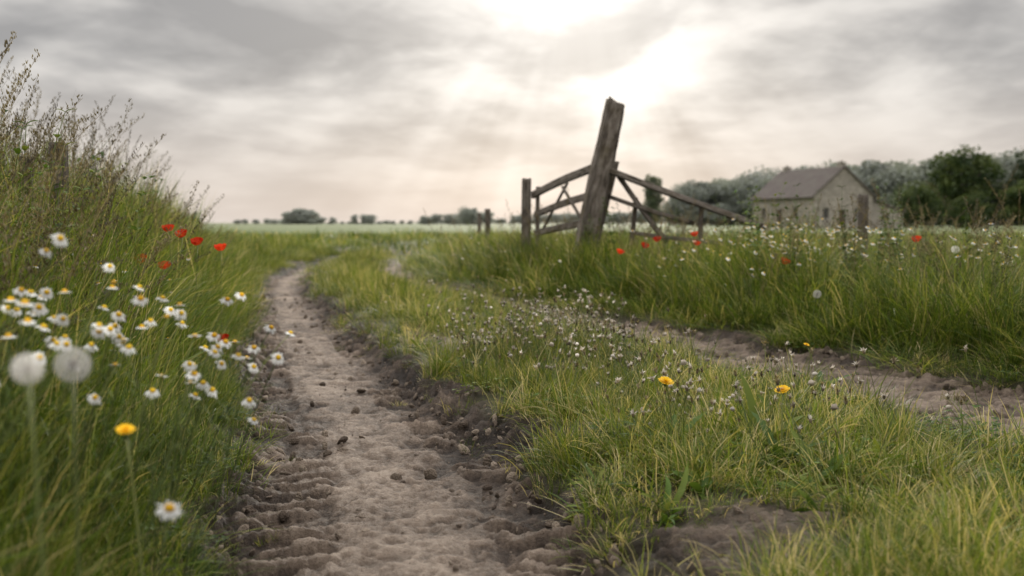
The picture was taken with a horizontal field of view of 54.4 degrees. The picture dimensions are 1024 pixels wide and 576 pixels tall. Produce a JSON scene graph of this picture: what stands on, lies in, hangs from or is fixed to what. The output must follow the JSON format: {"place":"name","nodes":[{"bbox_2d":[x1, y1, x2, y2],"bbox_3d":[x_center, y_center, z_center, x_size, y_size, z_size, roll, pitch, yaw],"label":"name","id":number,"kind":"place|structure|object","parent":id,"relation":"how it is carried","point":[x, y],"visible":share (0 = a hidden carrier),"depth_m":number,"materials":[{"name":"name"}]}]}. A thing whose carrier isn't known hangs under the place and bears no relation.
{"place":"outdoors","nodes":[
{"label":"outdoors","id":0,"kind":"place"},
{"bbox_2d":[0,0,1023,222],"label":"sky","id":1,"kind":"structure","parent":0,"point":[391,110],"materials":[{"name":"grey"}]},
{"bbox_2d":[49,223,1023,575],"bbox_3d":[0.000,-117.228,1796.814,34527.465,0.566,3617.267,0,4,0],"label":"ground","id":2,"kind":"structure","parent":0,"point":[397,537],"depth_m":3.16,"materials":[{"name":"soil"}]},
{"bbox_2d":[9,353,44,575],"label":"dandelion clock","id":3,"kind":"object","parent":2,"relation":"on","point":[26,368],"visible":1,"depth_m":0.96,"materials":[{"name":"white plant"}]},
{"bbox_2d":[19,156,34,213],"bbox_3d":[-2.145,-0.133,4.400,0.084,0.892,0.058,0,4,0],"label":"fence post","id":4,"kind":"object","parent":2,"relation":"on","point":[27,161],"visible":0.07,"depth_m":4.35,"materials":[{"name":"brown wood"}]},
{"bbox_2d":[49,142,69,227],"bbox_3d":[-1.990,-0.163,4.397,0.072,0.950,0.078,0,4,0],"label":"fence post","id":5,"kind":"object","parent":2,"relation":"on","point":[66,172],"visible":0.12,"depth_m":4.35,"materials":[{"name":"brown wood"}]},
{"bbox_2d":[53,346,91,575],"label":"dandelion clock","id":6,"kind":"object","parent":2,"relation":"on","point":[72,365],"visible":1,"depth_m":1.07,"materials":[{"name":"white plant"}]},
{"bbox_2d":[0,31,237,428],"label":"seeding grass","id":7,"kind":"structure","parent":2,"relation":"on","point":[74,147],"depth_m":3.44,"materials":[{"name":"green plant"}]},
{"bbox_2d":[116,424,142,575],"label":"dandelion","id":8,"kind":"object","parent":2,"relation":"on","point":[124,430],"visible":1,"depth_m":1.43,"materials":[{"name":"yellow plant"}]},
{"bbox_2d":[0,90,293,575],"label":"verge grass","id":9,"kind":"structure","parent":2,"relation":"on","point":[17,558],"depth_m":2.30,"materials":[{"name":"green plant"}]},
{"bbox_2d":[158,261,170,302],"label":"poppy","id":10,"kind":"object","parent":2,"relation":"on","point":[165,265],"visible":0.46,"depth_m":4.30,"materials":[{"name":"red plant"}]},
{"bbox_2d":[156,500,182,575],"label":"oxeye daisy","id":11,"kind":"object","parent":2,"relation":"on","point":[169,508],"visible":1,"depth_m":1.22,"materials":[{"name":"white plant"}]},
{"bbox_2d":[1,117,340,341],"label":"verge grass","id":12,"kind":"structure","parent":2,"relation":"on","point":[243,252],"depth_m":8.27,"materials":[{"name":"green plant"}]},
{"bbox_2d":[161,224,182,309],"bbox_3d":[-1.545,0.037,4.538,0.097,0.656,0.119,0,4,0],"label":"poppy","id":13,"kind":"object","parent":2,"relation":"on","point":[168,226],"visible":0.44,"depth_m":4.50,"materials":[{"name":"red plant"}]},
{"bbox_2d":[175,229,186,309],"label":"poppy","id":14,"kind":"object","parent":2,"relation":"on","point":[182,233],"visible":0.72,"depth_m":4.58,"materials":[{"name":"red plant"}]},
{"bbox_2d":[190,237,202,343],"bbox_3d":[-1.420,0.086,4.494,0.100,0.633,0.111,2,4,32],"label":"poppy","id":15,"kind":"object","parent":2,"relation":"on","point":[197,241],"visible":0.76,"depth_m":4.49,"materials":[{"name":"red plant"}]},
{"bbox_2d":[214,243,225,366],"bbox_3d":[-1.322,0.125,4.490,0.077,0.657,0.120,-1,4,-18],"label":"poppy","id":16,"kind":"object","parent":2,"relation":"on","point":[219,247],"visible":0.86,"depth_m":4.47,"materials":[{"name":"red plant"}]},
{"bbox_2d":[218,333,238,387],"bbox_3d":[-1.227,0.328,4.317,0.062,0.271,0.149,1,4,17],"label":"poppy","id":17,"kind":"object","parent":2,"relation":"on","point":[224,336],"visible":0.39,"depth_m":4.29,"materials":[{"name":"red plant"}]},
{"bbox_2d":[237,241,644,328],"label":"path turf","id":18,"kind":"structure","parent":2,"relation":"on","point":[358,263],"depth_m":9.18,"materials":[{"name":"green plant"}]},
{"bbox_2d":[477,213,480,235],"bbox_3d":[-0.850,-1.426,25.965,0.105,1.050,0.110,0,4,0],"label":"fence post","id":19,"kind":"object","parent":2,"relation":"on","point":[479,222],"visible":0.45,"depth_m":25.91,"materials":[{"name":"brown wood"}]},
{"bbox_2d":[485,209,490,236],"bbox_3d":[-0.439,-0.903,17.983,0.110,1.050,0.108,0,4,0],"label":"fence post","id":20,"kind":"object","parent":2,"relation":"on","point":[487,218],"visible":0.44,"depth_m":17.92,"materials":[{"name":"brown wood"}]},
{"bbox_2d":[0,109,1017,317],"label":"nettle patch","id":21,"kind":"object","parent":2,"relation":"on","point":[58,135],"visible":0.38,"depth_m":6.60,"materials":[{"name":"green plant"}]},
{"bbox_2d":[0,218,1023,575],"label":"chamomile flowers","id":22,"kind":"object","parent":2,"relation":"on","point":[120,340],"visible":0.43,"depth_m":1.76,"materials":[{"name":"white plant"}]},
{"bbox_2d":[521,178,530,245],"bbox_3d":[0.175,-0.653,11.984,0.128,1.335,0.124,0,4,0],"label":"gate post","id":23,"kind":"object","parent":2,"relation":"on","point":[526,196],"visible":0.48,"depth_m":11.91,"materials":[{"name":"brown wood"}]},
{"bbox_2d":[531,164,590,242],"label":"broken gate","id":24,"kind":"structure","parent":23,"relation":"attached to","point":[558,182],"depth_m":11.05,"materials":[{"name":"brown wood"}]},
{"bbox_2d":[59,282,1023,555],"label":"clover patch","id":25,"kind":"object","parent":2,"relation":"on","point":[185,532],"visible":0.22,"depth_m":2.94,"materials":[{"name":"green plant"}]},
{"bbox_2d":[135,298,1023,575],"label":"path turf","id":26,"kind":"structure","parent":2,"relation":"on","point":[497,375],"depth_m":2.84,"materials":[{"name":"green plant"}]},
{"bbox_2d":[147,288,1023,575],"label":"dirt clods","id":27,"kind":"object","parent":2,"relation":"on","point":[431,474],"visible":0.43,"depth_m":3.45,"materials":[{"name":"brown soil"}]},
{"bbox_2d":[169,147,1023,225],"bbox_3d":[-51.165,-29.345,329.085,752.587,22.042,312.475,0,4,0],"label":"distant treeline","id":28,"kind":"object","parent":2,"relation":"on","point":[877,171],"visible":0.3,"depth_m":225.16,"materials":[{"name":"green plant"}]},
{"bbox_2d":[572,96,624,259],"bbox_3d":[0.810,-0.841,9.969,0.615,2.125,0.232,0,4,0],"label":"leaning gate post","id":29,"kind":"object","parent":2,"relation":"on","point":[600,175],"visible":0.66,"depth_m":9.87,"materials":[{"name":"brown wood"}]},
{"bbox_2d":[600,161,766,253],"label":"broken gate","id":30,"kind":"structure","parent":29,"relation":"attached to","point":[620,176],"depth_m":9.47,"materials":[{"name":"brown wood"}]},
{"bbox_2d":[206,225,1023,255],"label":"meadow grass","id":31,"kind":"structure","parent":2,"relation":"on","point":[342,239],"depth_m":30.00,"materials":[{"name":"green plant"}]},
{"bbox_2d":[217,272,1023,566],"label":"grass sprigs","id":32,"kind":"object","parent":2,"relation":"on","point":[566,424],"depth_m":3.47,"materials":[{"name":"green plant"}]},
{"bbox_2d":[617,249,625,297],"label":"poppy","id":33,"kind":"object","parent":2,"relation":"on","point":[619,251],"visible":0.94,"depth_m":8.01,"materials":[{"name":"red plant"}]},
{"bbox_2d":[630,242,648,291],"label":"poppy","id":34,"kind":"object","parent":2,"relation":"on","point":[643,244],"visible":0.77,"depth_m":8.00,"materials":[{"name":"red plant"}]},
{"bbox_2d":[642,174,664,221],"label":"deciduous tree","id":35,"kind":"object","parent":2,"relation":"on","point":[654,200],"visible":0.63,"depth_m":144.15,"materials":[{"name":"green plant"}]},
{"bbox_2d":[653,236,663,278],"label":"poppy","id":36,"kind":"object","parent":2,"relation":"on","point":[655,239],"visible":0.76,"depth_m":8.00,"materials":[{"name":"red plant"}]},
{"bbox_2d":[308,270,1023,575],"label":"grass tussock","id":37,"kind":"object","parent":2,"relation":"on","point":[440,363],"depth_m":2.70,"materials":[{"name":"green plant"}]},
{"bbox_2d":[385,275,1015,490],"bbox_3d":[0.162,0.174,5.206,1.428,0.394,5.890,-1,4,-16],"label":"gone over flowers","id":38,"kind":"object","parent":2,"relation":"on","point":[516,330],"visible":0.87,"depth_m":3.90,"materials":[{"name":"green plant"}]},
{"bbox_2d":[380,213,1023,313],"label":"verge grass","id":39,"kind":"structure","parent":2,"relation":"on","point":[487,261],"depth_m":9.47,"materials":[{"name":"green plant"}]},
{"bbox_2d":[503,363,987,523],"bbox_3d":[0.707,0.436,3.028,1.484,0.378,1.794,0,4,0],"label":"grass tussock","id":40,"kind":"object","parent":2,"relation":"on","point":[578,431],"depth_m":2.82,"materials":[{"name":"green plant"}]},
{"bbox_2d":[713,373,803,445],"bbox_3d":[0.707,0.363,2.848,0.260,0.232,0.203,1,4,13],"label":"dock plant","id":41,"kind":"object","parent":2,"relation":"on","point":[750,400],"visible":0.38,"depth_m":2.87,"materials":[{"name":"green plant"}]},
{"bbox_2d":[729,385,825,464],"bbox_3d":[0.738,0.377,2.704,0.212,0.219,0.261,-3,5,-37],"label":"dandelion","id":42,"kind":"object","parent":2,"relation":"on","point":[775,447],"visible":0.63,"depth_m":2.72,"materials":[{"name":"plant"}]},
{"bbox_2d":[571,216,1023,389],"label":"verge grass","id":43,"kind":"structure","parent":2,"relation":"on","point":[836,319],"depth_m":5.76,"materials":[{"name":"green plant"}]},
{"bbox_2d":[810,290,821,346],"bbox_3d":[1.690,0.184,5.531,0.049,0.353,0.064,0,4,0],"label":"dandelion clock","id":44,"kind":"object","parent":2,"relation":"on","point":[817,293],"visible":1,"depth_m":5.52,"materials":[{"name":"white plant"}]},
{"bbox_2d":[796,343,856,394],"bbox_3d":[1.227,0.323,3.931,0.270,0.212,0.261,0,4,0],"label":"dandelion","id":45,"kind":"object","parent":2,"relation":"on","point":[806,346],"visible":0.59,"depth_m":3.92,"materials":[{"name":"green plant"}]},
{"bbox_2d":[750,160,905,228],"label":"stone farmhouse","id":46,"kind":"object","parent":2,"relation":"on","point":[827,182],"visible":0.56,"depth_m":112.03,"materials":[{"name":"beige stone"}]},
{"bbox_2d":[778,209,781,227],"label":"side wall door","id":47,"kind":"structure","parent":46,"relation":"in","point":[779,210],"depth_m":115.81,"materials":[{"name":"brown glass"}]},
{"bbox_2d":[823,208,829,219],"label":"gable wall window","id":48,"kind":"structure","parent":46,"relation":"in","point":[825,210],"depth_m":110.52,"materials":[{"name":"grey glass"}]},
{"bbox_2d":[839,210,843,228],"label":"gable wall door","id":49,"kind":"structure","parent":46,"relation":"in","point":[840,218],"depth_m":111.29,"materials":[{"name":"brown glass"}]},
{"bbox_2d":[857,194,868,257],"bbox_3d":[3.162,-0.318,8.998,0.098,1.058,0.096,0,4,0],"label":"fence post","id":50,"kind":"object","parent":2,"relation":"on","point":[865,200],"visible":0.3,"depth_m":8.94,"materials":[{"name":"brown wood"}]},
{"bbox_2d":[723,419,1023,575],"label":"grass tussock","id":51,"kind":"object","parent":2,"relation":"on","point":[846,509],"depth_m":2.21,"materials":[{"name":"green plant"}]},
{"bbox_2d":[912,235,920,272],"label":"poppy","id":52,"kind":"object","parent":2,"relation":"on","point":[917,237],"visible":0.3,"depth_m":6.80,"materials":[{"name":"red plant"}]},
{"bbox_2d":[888,179,952,228],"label":"deciduous tree","id":53,"kind":"object","parent":2,"relation":"on","point":[924,198],"visible":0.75,"depth_m":120.42,"materials":[{"name":"green plant"}]},
{"bbox_2d":[921,144,1007,227],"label":"deciduous tree","id":54,"kind":"object","parent":2,"relation":"on","point":[969,175],"visible":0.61,"depth_m":125.68,"materials":[{"name":"green plant"}]},
{"bbox_2d":[941,190,997,228],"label":"bush","id":55,"kind":"object","parent":2,"relation":"on","point":[954,214],"visible":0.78,"depth_m":116.97,"materials":[{"name":"green plant"}]},
{"bbox_2d":[950,179,1010,227],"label":"deciduous tree","id":56,"kind":"object","parent":2,"relation":"on","point":[989,197],"visible":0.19,"depth_m":133.23,"materials":[{"name":"green plant"}]},
{"bbox_2d":[989,180,1023,224],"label":"deciduous tree","id":57,"kind":"object","parent":2,"relation":"on","point":[1011,193],"visible":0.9,"depth_m":117.11,"materials":[{"name":"green plant"}]},
{"bbox_2d":[992,146,1023,219],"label":"deciduous tree","id":58,"kind":"object","parent":2,"relation":"on","point":[1019,173],"visible":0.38,"depth_m":129.67,"materials":[{"name":"green plant"}]},
{"bbox_2d":[424,166,1023,348],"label":"seeding grass","id":59,"kind":"structure","parent":0,"point":[995,236],"depth_m":7.07,"materials":[{"name":"green plant"}]}
]}

